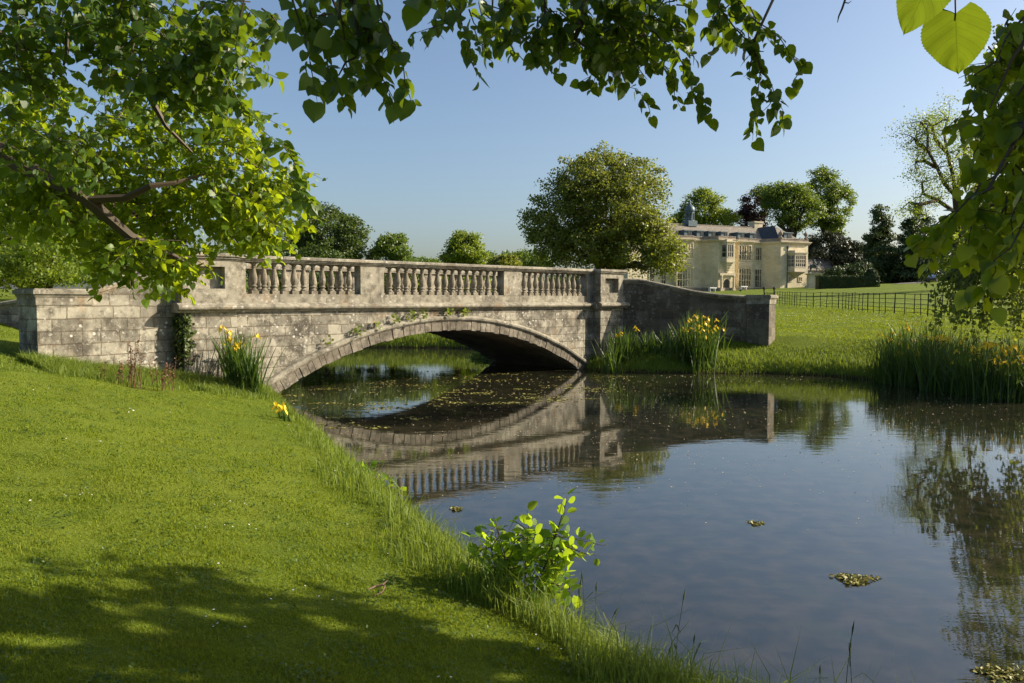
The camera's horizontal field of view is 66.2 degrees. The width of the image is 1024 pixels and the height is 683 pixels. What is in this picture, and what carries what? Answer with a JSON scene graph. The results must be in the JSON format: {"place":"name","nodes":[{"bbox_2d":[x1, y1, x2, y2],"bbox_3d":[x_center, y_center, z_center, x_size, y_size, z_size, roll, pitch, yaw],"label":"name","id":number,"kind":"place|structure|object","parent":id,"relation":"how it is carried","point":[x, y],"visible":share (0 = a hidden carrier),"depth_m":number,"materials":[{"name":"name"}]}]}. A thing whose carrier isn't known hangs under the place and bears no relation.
{"place":"outdoors","nodes":[
{"label":"outdoors","id":0,"kind":"place"},
{"bbox_2d":[368,332,468,348],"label":"bank grass","id":1,"kind":"structure","parent":0,"point":[420,336],"depth_m":40.84,"materials":[{"name":"plant"}]},
{"bbox_2d":[0,280,1023,682],"bbox_3d":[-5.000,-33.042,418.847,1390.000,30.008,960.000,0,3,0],"label":"ground","id":2,"kind":"structure","parent":0,"point":[894,290],"depth_m":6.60,"materials":[{"name":"plant"}]},
{"bbox_2d":[0,125,101,285],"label":"shady tree","id":3,"kind":"object","parent":2,"relation":"on","point":[88,181],"visible":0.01,"depth_m":49.43,"materials":[{"name":"green plant"}]},
{"bbox_2d":[0,178,110,297],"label":"hazel tree","id":4,"kind":"object","parent":2,"relation":"on","point":[17,270],"visible":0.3,"depth_m":30.25,"materials":[{"name":"green plant"}]},
{"bbox_2d":[98,360,133,383],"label":"dock plant","id":5,"kind":"object","parent":2,"relation":"on","point":[121,368],"visible":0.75,"depth_m":15.29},
{"bbox_2d":[70,190,183,246],"bbox_3d":[-30.461,-7.240,61.036,10.596,10.137,9.212,1,3,20],"label":"purple beech","id":6,"kind":"object","parent":2,"relation":"on","point":[133,212],"visible":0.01,"depth_m":59.72,"materials":[{"name":"green plant"}]},
{"bbox_2d":[124,339,145,388],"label":"dock plant","id":7,"kind":"object","parent":2,"relation":"on","point":[130,362],"visible":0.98,"depth_m":15.01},
{"bbox_2d":[72,221,213,257],"bbox_3d":[-19.422,-3.308,40.822,7.801,6.769,8.269,0,3,0],"label":"thorn tree","id":8,"kind":"object","parent":2,"relation":"on","point":[148,236],"depth_m":40.35,"materials":[{"name":"green plant"}]},
{"bbox_2d":[13,347,290,404],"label":"wall foot grass","id":9,"kind":"structure","parent":2,"relation":"on","point":[209,383],"depth_m":16.41,"materials":[{"name":"plant"}]},
{"bbox_2d":[0,0,321,217],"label":"lime bough","id":10,"kind":"object","parent":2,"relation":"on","point":[206,45],"visible":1,"depth_m":5.46,"materials":[{"name":"green plant"}]},
{"bbox_2d":[148,358,178,390],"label":"dock plant","id":11,"kind":"object","parent":2,"relation":"on","point":[163,381],"visible":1,"depth_m":15.24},
{"bbox_2d":[0,29,327,308],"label":"lime bough","id":12,"kind":"object","parent":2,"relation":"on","point":[263,197],"visible":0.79,"depth_m":7.99,"materials":[{"name":"green plant"}]},
{"bbox_2d":[152,266,195,304],"bbox_3d":[-3.557,-0.612,8.198,0.459,0.454,0.233,-1,3,-14],"label":"lime spray","id":13,"kind":"object","parent":12,"relation":"on","point":[184,292],"visible":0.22,"depth_m":8.21,"materials":[{"name":"green plant"}]},
{"bbox_2d":[208,326,289,396],"bbox_3d":[-6.014,0.438,17.995,2.173,1.643,2.241,0,3,0],"label":"yellow iris","id":14,"kind":"object","parent":2,"relation":"on","point":[241,367],"visible":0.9,"depth_m":17.45,"materials":[{"name":"green plant"}]},
{"bbox_2d":[224,239,285,262],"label":"lime tree","id":15,"kind":"object","parent":2,"relation":"on","point":[250,245],"visible":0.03,"depth_m":127.28,"materials":[{"name":"green plant"}]},
{"bbox_2d":[246,269,281,291],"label":"shrub","id":16,"kind":"object","parent":2,"relation":"on","point":[278,275],"visible":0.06,"depth_m":48.31,"materials":[{"name":"green plant"}]},
{"bbox_2d":[271,402,291,421],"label":"yellow iris","id":17,"kind":"object","parent":2,"relation":"on","point":[285,417],"visible":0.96,"depth_m":14.06,"materials":[{"name":"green plant"}]},
{"bbox_2d":[15,383,561,676],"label":"lawn daisies","id":18,"kind":"object","parent":2,"relation":"on","point":[256,528],"visible":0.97,"depth_m":5.35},
{"bbox_2d":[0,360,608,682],"bbox_3d":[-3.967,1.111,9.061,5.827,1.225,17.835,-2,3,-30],"label":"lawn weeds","id":19,"kind":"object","parent":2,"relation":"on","point":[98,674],"visible":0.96,"depth_m":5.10,"materials":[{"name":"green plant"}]},
{"bbox_2d":[272,201,374,273],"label":"chestnut tree","id":20,"kind":"object","parent":2,"relation":"on","point":[347,235],"visible":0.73,"depth_m":116.16,"materials":[{"name":"green plant"}]},
{"bbox_2d":[309,265,343,290],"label":"shrub","id":21,"kind":"object","parent":2,"relation":"on","point":[317,278],"visible":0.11,"depth_m":50.55,"materials":[{"name":"green plant"}]},
{"bbox_2d":[364,248,380,259],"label":"fir tree","id":22,"kind":"object","parent":2,"relation":"on","point":[370,256],"visible":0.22,"depth_m":123.84,"materials":[{"name":"green plant"}]},
{"bbox_2d":[367,580,387,595],"bbox_3d":[-0.924,1.733,5.524,0.161,0.047,0.156,-2,4,-32],"label":"stick","id":23,"kind":"object","parent":2,"relation":"on","point":[375,586],"visible":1,"depth_m":5.56,"materials":[{"name":"brown wood"}]},
{"bbox_2d":[356,460,406,490],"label":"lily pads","id":24,"kind":"object","parent":2,"relation":"on","point":[373,464],"visible":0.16,"depth_m":10.29,"materials":[{"name":"green plant"}]},
{"bbox_2d":[0,252,778,392],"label":"stone bridge","id":25,"kind":"structure","parent":2,"relation":"on","point":[522,315],"depth_m":21.85,"materials":[{"name":"stone"}]},
{"bbox_2d":[170,313,196,373],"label":"ivy","id":26,"kind":"object","parent":25,"relation":"attached to","point":[178,332],"visible":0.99,"depth_m":18.02,"materials":[{"name":"green plant"}]},
{"bbox_2d":[350,325,365,335],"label":"wall plant","id":27,"kind":"object","parent":25,"relation":"attached to","point":[356,330],"depth_m":21.41,"materials":[{"name":"green plant"}]},
{"bbox_2d":[391,312,400,323],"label":"wall plant","id":28,"kind":"object","parent":25,"relation":"attached to","point":[397,318],"depth_m":22.26,"materials":[{"name":"green plant"}]},
{"bbox_2d":[405,310,417,320],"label":"wall plant","id":29,"kind":"object","parent":25,"relation":"attached to","point":[412,314],"depth_m":22.62,"materials":[{"name":"green plant"}]},
{"bbox_2d":[418,308,428,318],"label":"wall plant","id":30,"kind":"object","parent":25,"relation":"on","point":[425,316],"depth_m":22.93,"materials":[{"name":"green plant"}]},
{"bbox_2d":[443,308,454,315],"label":"wall plant","id":31,"kind":"object","parent":25,"relation":"on","point":[449,313],"depth_m":23.57,"materials":[{"name":"green plant"}]},
{"bbox_2d":[460,307,470,315],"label":"wall plant","id":32,"kind":"object","parent":25,"relation":"attached to","point":[464,311],"depth_m":23.99,"materials":[{"name":"green plant"}]},
{"bbox_2d":[370,231,415,261],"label":"oak tree","id":33,"kind":"object","parent":2,"relation":"on","point":[390,247],"visible":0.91,"depth_m":117.47,"materials":[{"name":"green plant"}]},
{"bbox_2d":[384,267,418,292],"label":"shrub","id":34,"kind":"object","parent":2,"relation":"on","point":[385,279],"visible":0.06,"depth_m":52.10,"materials":[{"name":"green plant"}]},
{"bbox_2d":[409,255,442,262],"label":"distant tree","id":35,"kind":"object","parent":2,"relation":"on","point":[424,259],"visible":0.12,"depth_m":187.49,"materials":[{"name":"green plant"}]},
{"bbox_2d":[418,276,496,291],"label":"shrub","id":36,"kind":"object","parent":2,"relation":"on","point":[463,283],"visible":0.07,"depth_m":50.17,"materials":[{"name":"green plant"}]},
{"bbox_2d":[436,229,490,264],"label":"hornbeam tree","id":37,"kind":"object","parent":2,"relation":"on","point":[464,247],"visible":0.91,"depth_m":112.77,"materials":[{"name":"green plant"}]},
{"bbox_2d":[466,351,487,358],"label":"bank bush","id":38,"kind":"object","parent":2,"relation":"on","point":[478,355],"visible":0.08,"depth_m":33.32,"materials":[{"name":"green plant"}]},
{"bbox_2d":[481,250,497,264],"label":"distant tree","id":39,"kind":"object","parent":2,"relation":"on","point":[492,255],"visible":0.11,"depth_m":185.70,"materials":[{"name":"green plant"}]},
{"bbox_2d":[485,253,522,265],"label":"bushy tree","id":40,"kind":"object","parent":2,"relation":"on","point":[507,260],"visible":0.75,"depth_m":108.59,"materials":[{"name":"green plant"}]},
{"bbox_2d":[0,354,1010,682],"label":"long grass","id":41,"kind":"structure","parent":2,"relation":"on","point":[626,662],"depth_m":5.64,"materials":[{"name":"plant"}]},
{"bbox_2d":[501,250,528,263],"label":"distant tree","id":42,"kind":"object","parent":2,"relation":"on","point":[510,253],"visible":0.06,"depth_m":200.56,"materials":[{"name":"green plant"}]},
{"bbox_2d":[511,248,553,266],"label":"distant tree","id":43,"kind":"object","parent":2,"relation":"on","point":[530,262],"visible":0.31,"depth_m":181.11,"materials":[{"name":"green plant"}]},
{"bbox_2d":[459,488,606,612],"bbox_3d":[0.133,1.562,5.861,1.155,1.015,0.738,2,4,34],"label":"alder sapling","id":44,"kind":"object","parent":2,"relation":"on","point":[565,552],"visible":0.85,"depth_m":5.81,"materials":[{"name":"green plant"}]},
{"bbox_2d":[538,274,576,289],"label":"shrub","id":45,"kind":"object","parent":2,"relation":"on","point":[565,278],"visible":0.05,"depth_m":57.24,"materials":[{"name":"green plant"}]},
{"bbox_2d":[536,571,640,646],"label":"reed grass","id":46,"kind":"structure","parent":2,"relation":"on","point":[579,597],"depth_m":5.32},
{"bbox_2d":[516,140,693,281],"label":"maple tree","id":47,"kind":"object","parent":2,"relation":"on","point":[587,194],"visible":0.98,"depth_m":90.00,"materials":[{"name":"green plant"}]},
{"bbox_2d":[613,328,677,360],"bbox_3d":[4.877,0.064,27.758,2.573,1.249,1.640,0,3,0],"label":"yellow iris","id":48,"kind":"object","parent":2,"relation":"on","point":[657,341],"visible":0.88,"depth_m":27.67,"materials":[{"name":"green plant"}]},
{"bbox_2d":[649,589,711,675],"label":"reed grass","id":49,"kind":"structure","parent":2,"relation":"on","point":[677,638],"depth_m":4.81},
{"bbox_2d":[668,309,732,373],"bbox_3d":[6.495,-0.030,27.028,2.479,2.241,2.557,0,3,0],"label":"yellow iris","id":50,"kind":"object","parent":2,"relation":"on","point":[703,345],"visible":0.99,"depth_m":26.74,"materials":[{"name":"green plant"}]},
{"bbox_2d":[594,201,811,290],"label":"country house","id":51,"kind":"structure","parent":2,"relation":"on","point":[755,255],"depth_m":151.03,"materials":[{"name":"stone"}]},
{"bbox_2d":[649,268,654,281],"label":"window","id":52,"kind":"structure","parent":51,"relation":"in","point":[653,279],"depth_m":143.39,"materials":[{"name":"stone"}]},
{"bbox_2d":[660,272,665,283],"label":"window","id":53,"kind":"structure","parent":51,"relation":"in","point":[663,278],"depth_m":144.33,"materials":[{"name":"stone"}]},
{"bbox_2d":[676,266,692,286],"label":"window","id":54,"kind":"structure","parent":51,"relation":"in","point":[682,280],"depth_m":144.79,"materials":[{"name":"stone"}]},
{"bbox_2d":[679,242,693,258],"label":"window","id":55,"kind":"structure","parent":51,"relation":"in","point":[692,256],"depth_m":144.93,"materials":[{"name":"stone"}]},
{"bbox_2d":[721,244,726,257],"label":"oriel window","id":56,"kind":"structure","parent":51,"relation":"in","point":[723,246],"depth_m":145.79,"materials":[{"name":"stone"}]},
{"bbox_2d":[723,279,728,287],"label":"door","id":57,"kind":"structure","parent":51,"relation":"in","point":[726,282],"depth_m":146.89,"materials":[{"name":"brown wood"}]},
{"bbox_2d":[727,244,733,257],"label":"oriel window","id":58,"kind":"structure","parent":51,"relation":"in","point":[730,247],"depth_m":145.71,"materials":[{"name":"stone"}]},
{"bbox_2d":[737,268,751,287],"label":"window","id":59,"kind":"structure","parent":51,"relation":"in","point":[742,276],"depth_m":150.76,"materials":[{"name":"stone"}]},
{"bbox_2d":[738,245,751,260],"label":"window","id":60,"kind":"structure","parent":51,"relation":"in","point":[747,259],"depth_m":150.54,"materials":[{"name":"stone"}]},
{"bbox_2d":[754,269,761,287],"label":"window","id":61,"kind":"structure","parent":51,"relation":"in","point":[757,278],"depth_m":153.23,"materials":[{"name":"glass"}]},
{"bbox_2d":[755,247,761,260],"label":"window","id":62,"kind":"structure","parent":51,"relation":"in","point":[757,256],"depth_m":152.97,"materials":[{"name":"stone"}]},
{"bbox_2d":[788,255,794,266],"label":"oriel window","id":63,"kind":"structure","parent":51,"relation":"in","point":[791,258],"depth_m":151.56,"materials":[{"name":"glass"}]},
{"bbox_2d":[795,255,806,267],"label":"oriel window","id":64,"kind":"structure","parent":51,"relation":"in","point":[800,260],"depth_m":151.70,"materials":[{"name":"stone"}]},
{"bbox_2d":[665,186,742,225],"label":"sycamore tree","id":65,"kind":"object","parent":2,"relation":"on","point":[709,203],"visible":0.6,"depth_m":191.72,"materials":[{"name":"green plant"}]},
{"bbox_2d":[707,287,716,291],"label":"garden table","id":66,"kind":"object","parent":2,"relation":"on","point":[709,289],"visible":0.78,"depth_m":142.12,"materials":[{"name":"stone"}]},
{"bbox_2d":[732,187,775,226],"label":"copper beech","id":67,"kind":"object","parent":2,"relation":"on","point":[749,214],"visible":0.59,"depth_m":197.20,"materials":[{"name":"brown plant"}]},
{"bbox_2d":[763,287,775,294],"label":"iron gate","id":68,"kind":"structure","parent":2,"relation":"on","point":[764,288],"depth_m":75.80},
{"bbox_2d":[583,338,987,384],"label":"bank grass","id":69,"kind":"structure","parent":2,"relation":"on","point":[838,360],"depth_m":26.61,"materials":[{"name":"plant"}]},
{"bbox_2d":[750,179,828,236],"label":"beech tree","id":70,"kind":"object","parent":2,"relation":"on","point":[794,203],"visible":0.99,"depth_m":186.35,"materials":[{"name":"green plant"}]},
{"bbox_2d":[805,259,823,288],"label":"equestrian statue","id":71,"kind":"object","parent":2,"relation":"on","point":[810,280],"visible":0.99,"depth_m":138.98,"materials":[{"name":"stone"}]},
{"bbox_2d":[798,230,850,262],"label":"yew tree","id":72,"kind":"object","parent":2,"relation":"on","point":[817,249],"visible":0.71,"depth_m":175.24,"materials":[{"name":"green plant"}]},
{"bbox_2d":[808,259,846,274],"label":"outbuilding","id":73,"kind":"structure","parent":2,"relation":"on","point":[824,264],"depth_m":171.21,"materials":[{"name":"stone"}]},
{"bbox_2d":[802,164,858,245],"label":"plane tree","id":74,"kind":"object","parent":2,"relation":"on","point":[834,193],"visible":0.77,"depth_m":191.39,"materials":[{"name":"green plant"}]},
{"bbox_2d":[826,239,865,267],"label":"yew tree","id":75,"kind":"object","parent":2,"relation":"on","point":[847,256],"visible":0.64,"depth_m":172.22,"materials":[{"name":"green plant"}]},
{"bbox_2d":[820,260,873,275],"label":"laurel bush","id":76,"kind":"object","parent":2,"relation":"on","point":[857,268],"visible":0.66,"depth_m":146.09,"materials":[{"name":"green plant"}]},
{"bbox_2d":[815,268,879,288],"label":"clipped hedge","id":77,"kind":"object","parent":2,"relation":"on","point":[870,277],"visible":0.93,"depth_m":129.69,"materials":[{"name":"plant"}]},
{"bbox_2d":[789,311,921,324],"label":"lawn daisies","id":78,"kind":"object","parent":2,"relation":"on","point":[846,315],"visible":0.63,"depth_m":41.55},
{"bbox_2d":[852,204,912,283],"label":"cedar tree","id":79,"kind":"object","parent":2,"relation":"on","point":[876,249],"visible":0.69,"depth_m":162.56,"materials":[{"name":"green plant"}]},
{"bbox_2d":[774,291,1021,324],"bbox_3d":[22.656,-2.480,51.747,1.130,2.127,42.586,0,3,5],"label":"estate fence","id":80,"kind":"object","parent":2,"relation":"on","point":[873,302],"visible":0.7,"depth_m":47.72,"materials":[{"name":"metal"}]},
{"bbox_2d":[886,207,946,282],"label":"cedar tree","id":81,"kind":"object","parent":2,"relation":"on","point":[908,227],"visible":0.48,"depth_m":158.09,"materials":[{"name":"green plant"}]},
{"bbox_2d":[926,274,937,281],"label":"parked car","id":82,"kind":"object","parent":2,"relation":"on","point":[932,278],"visible":0.66,"depth_m":148.30,"materials":[{"name":"paint"}]},
{"bbox_2d":[920,214,945,274],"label":"cedar tree","id":83,"kind":"object","parent":2,"relation":"on","point":[927,221],"visible":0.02,"depth_m":170.21,"materials":[{"name":"green plant"}]},
{"bbox_2d":[877,87,998,287],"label":"open crowned tree","id":84,"kind":"object","parent":2,"relation":"on","point":[926,148],"visible":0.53,"depth_m":96.22,"materials":[{"name":"green plant"}]},
{"bbox_2d":[939,254,954,280],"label":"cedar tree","id":85,"kind":"object","parent":2,"relation":"on","point":[948,278],"visible":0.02,"depth_m":164.20,"materials":[{"name":"green plant"}]},
{"bbox_2d":[917,24,1023,349],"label":"willow tree","id":86,"kind":"object","parent":2,"relation":"on","point":[973,277],"visible":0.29,"depth_m":19.79,"materials":[{"name":"green plant"}]},
{"bbox_3d":[5.437,-3.092,2.072,11.149,9.288,9.087,0,3,0],"label":"lime tree","id":87,"kind":"object","parent":2,"relation":"on","visible":0},
{"bbox_2d":[278,0,445,124],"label":"lime spray","id":88,"kind":"object","parent":87,"relation":"attached to","point":[362,33],"visible":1,"depth_m":3.06,"materials":[{"name":"green plant"}]},
{"bbox_2d":[407,0,718,131],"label":"lime spray","id":89,"kind":"object","parent":87,"relation":"attached to","point":[624,45],"visible":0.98,"depth_m":4.09,"materials":[{"name":"green plant"}]},
{"bbox_2d":[700,0,812,151],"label":"lime spray","id":90,"kind":"object","parent":87,"relation":"attached to","point":[737,11],"visible":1,"depth_m":3.94,"materials":[{"name":"green plant"}]},
{"bbox_2d":[837,0,850,22],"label":"bare twig","id":91,"kind":"object","parent":87,"relation":"hanging from","point":[843,4],"visible":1,"depth_m":2.94,"materials":[{"name":"brown plant"}]},
{"bbox_2d":[896,0,950,34],"bbox_3d":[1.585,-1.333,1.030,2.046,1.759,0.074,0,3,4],"label":"lime leaf","id":92,"kind":"object","parent":87,"relation":"hanging from","point":[913,14],"visible":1,"depth_m":1.16,"materials":[{"name":"green plant"}]},
{"bbox_2d":[920,0,991,73],"bbox_3d":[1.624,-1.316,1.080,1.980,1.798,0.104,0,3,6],"label":"lime leaf","id":93,"kind":"object","parent":87,"relation":"hanging from","point":[955,41],"visible":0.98,"depth_m":1.21,"materials":[{"name":"green plant"}]},
{"bbox_2d":[903,9,1023,326],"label":"lime bough","id":94,"kind":"object","parent":87,"relation":"attached to","point":[997,241],"visible":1,"depth_m":3.01,"materials":[{"name":"green plant"}]},
{"bbox_2d":[0,0,1023,290],"label":"sky","id":95,"kind":"structure","parent":0,"point":[467,159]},
{"bbox_2d":[280,347,1023,682],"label":"water","id":96,"kind":"structure","parent":0,"point":[928,607],"depth_m":10.03,"materials":[{"name":"liquid"}]},
{"bbox_2d":[449,506,462,510],"bbox_3d":[-0.670,1.966,9.229,0.187,0.051,0.166,2,4,32],"label":"algae mat","id":97,"kind":"object","parent":96,"relation":"on","point":[456,508],"visible":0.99,"depth_m":9.21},
{"bbox_2d":[284,367,640,428],"bbox_3d":[-1.978,1.292,21.912,12.025,0.112,13.859,0,3,0],"label":"floating weed","id":98,"kind":"object","parent":96,"relation":"on","point":[446,394],"visible":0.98,"depth_m":20.58,"materials":[{"name":"plant"}]},
{"bbox_2d":[590,325,638,372],"bbox_3d":[3.579,0.233,26.963,1.356,1.722,2.191,1,3,23],"label":"yellow iris","id":99,"kind":"object","parent":96,"relation":"in","point":[621,350],"visible":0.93,"depth_m":27.06,"materials":[{"name":"green plant"}]},
{"bbox_2d":[287,375,1021,562],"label":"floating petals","id":100,"kind":"object","parent":96,"relation":"on","point":[653,423],"visible":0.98,"depth_m":17.62,"materials":[{"name":"plant"}]},
{"bbox_2d":[746,520,765,525],"bbox_3d":[2.682,1.990,8.621,0.196,0.065,0.180,0,3,0],"label":"algae mat","id":101,"kind":"object","parent":96,"relation":"on","point":[756,523],"visible":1,"depth_m":8.62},
{"bbox_2d":[830,573,881,585],"bbox_3d":[3.041,2.085,6.890,0.450,0.076,0.300,0,3,0],"label":"algae mat","id":102,"kind":"object","parent":96,"relation":"on","point":[854,579],"visible":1,"depth_m":6.89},
{"bbox_2d":[858,316,938,386],"bbox_3d":[11.808,0.214,23.711,2.348,2.099,3.868,2,4,35],"label":"yellow iris","id":103,"kind":"object","parent":96,"relation":"on","point":[889,353],"visible":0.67,"depth_m":23.29,"materials":[{"name":"green plant"}]},
{"bbox_2d":[876,317,975,391],"bbox_3d":[11.926,0.294,22.340,2.918,2.082,4.000,0,3,0],"label":"yellow iris","id":104,"kind":"object","parent":96,"relation":"on","point":[920,375],"visible":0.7,"depth_m":21.89,"materials":[{"name":"green plant"}]},
{"bbox_2d":[927,328,1004,395],"bbox_3d":[12.460,0.472,21.312,2.408,1.835,4.122,2,4,33],"label":"yellow iris","id":105,"kind":"object","parent":96,"relation":"on","point":[952,386],"visible":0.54,"depth_m":20.63,"materials":[{"name":"green plant"}]},
{"bbox_2d":[947,334,1023,401],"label":"yellow iris","id":106,"kind":"object","parent":96,"relation":"on","point":[1008,383],"visible":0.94,"depth_m":19.46,"materials":[{"name":"green plant"}]},
{"bbox_2d":[971,662,1023,682],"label":"algae mat","id":107,"kind":"object","parent":96,"relation":"on","point":[997,674],"visible":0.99,"depth_m":5.13,"materials":[{"name":"plant"}]},
{"bbox_2d":[625,306,1023,354],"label":"lawn grass","id":108,"kind":"structure","parent":0,"point":[858,336],"depth_m":33.92,"materials":[{"name":"plant"}]},
{"bbox_2d":[802,622,874,682],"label":"reed grass","id":109,"kind":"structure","parent":0,"point":[849,660],"depth_m":4.39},
{"bbox_2d":[776,301,1022,327],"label":"rough grass","id":110,"kind":"structure","parent":0,"point":[861,311],"depth_m":52.05,"materials":[{"name":"plant"}]}
]}

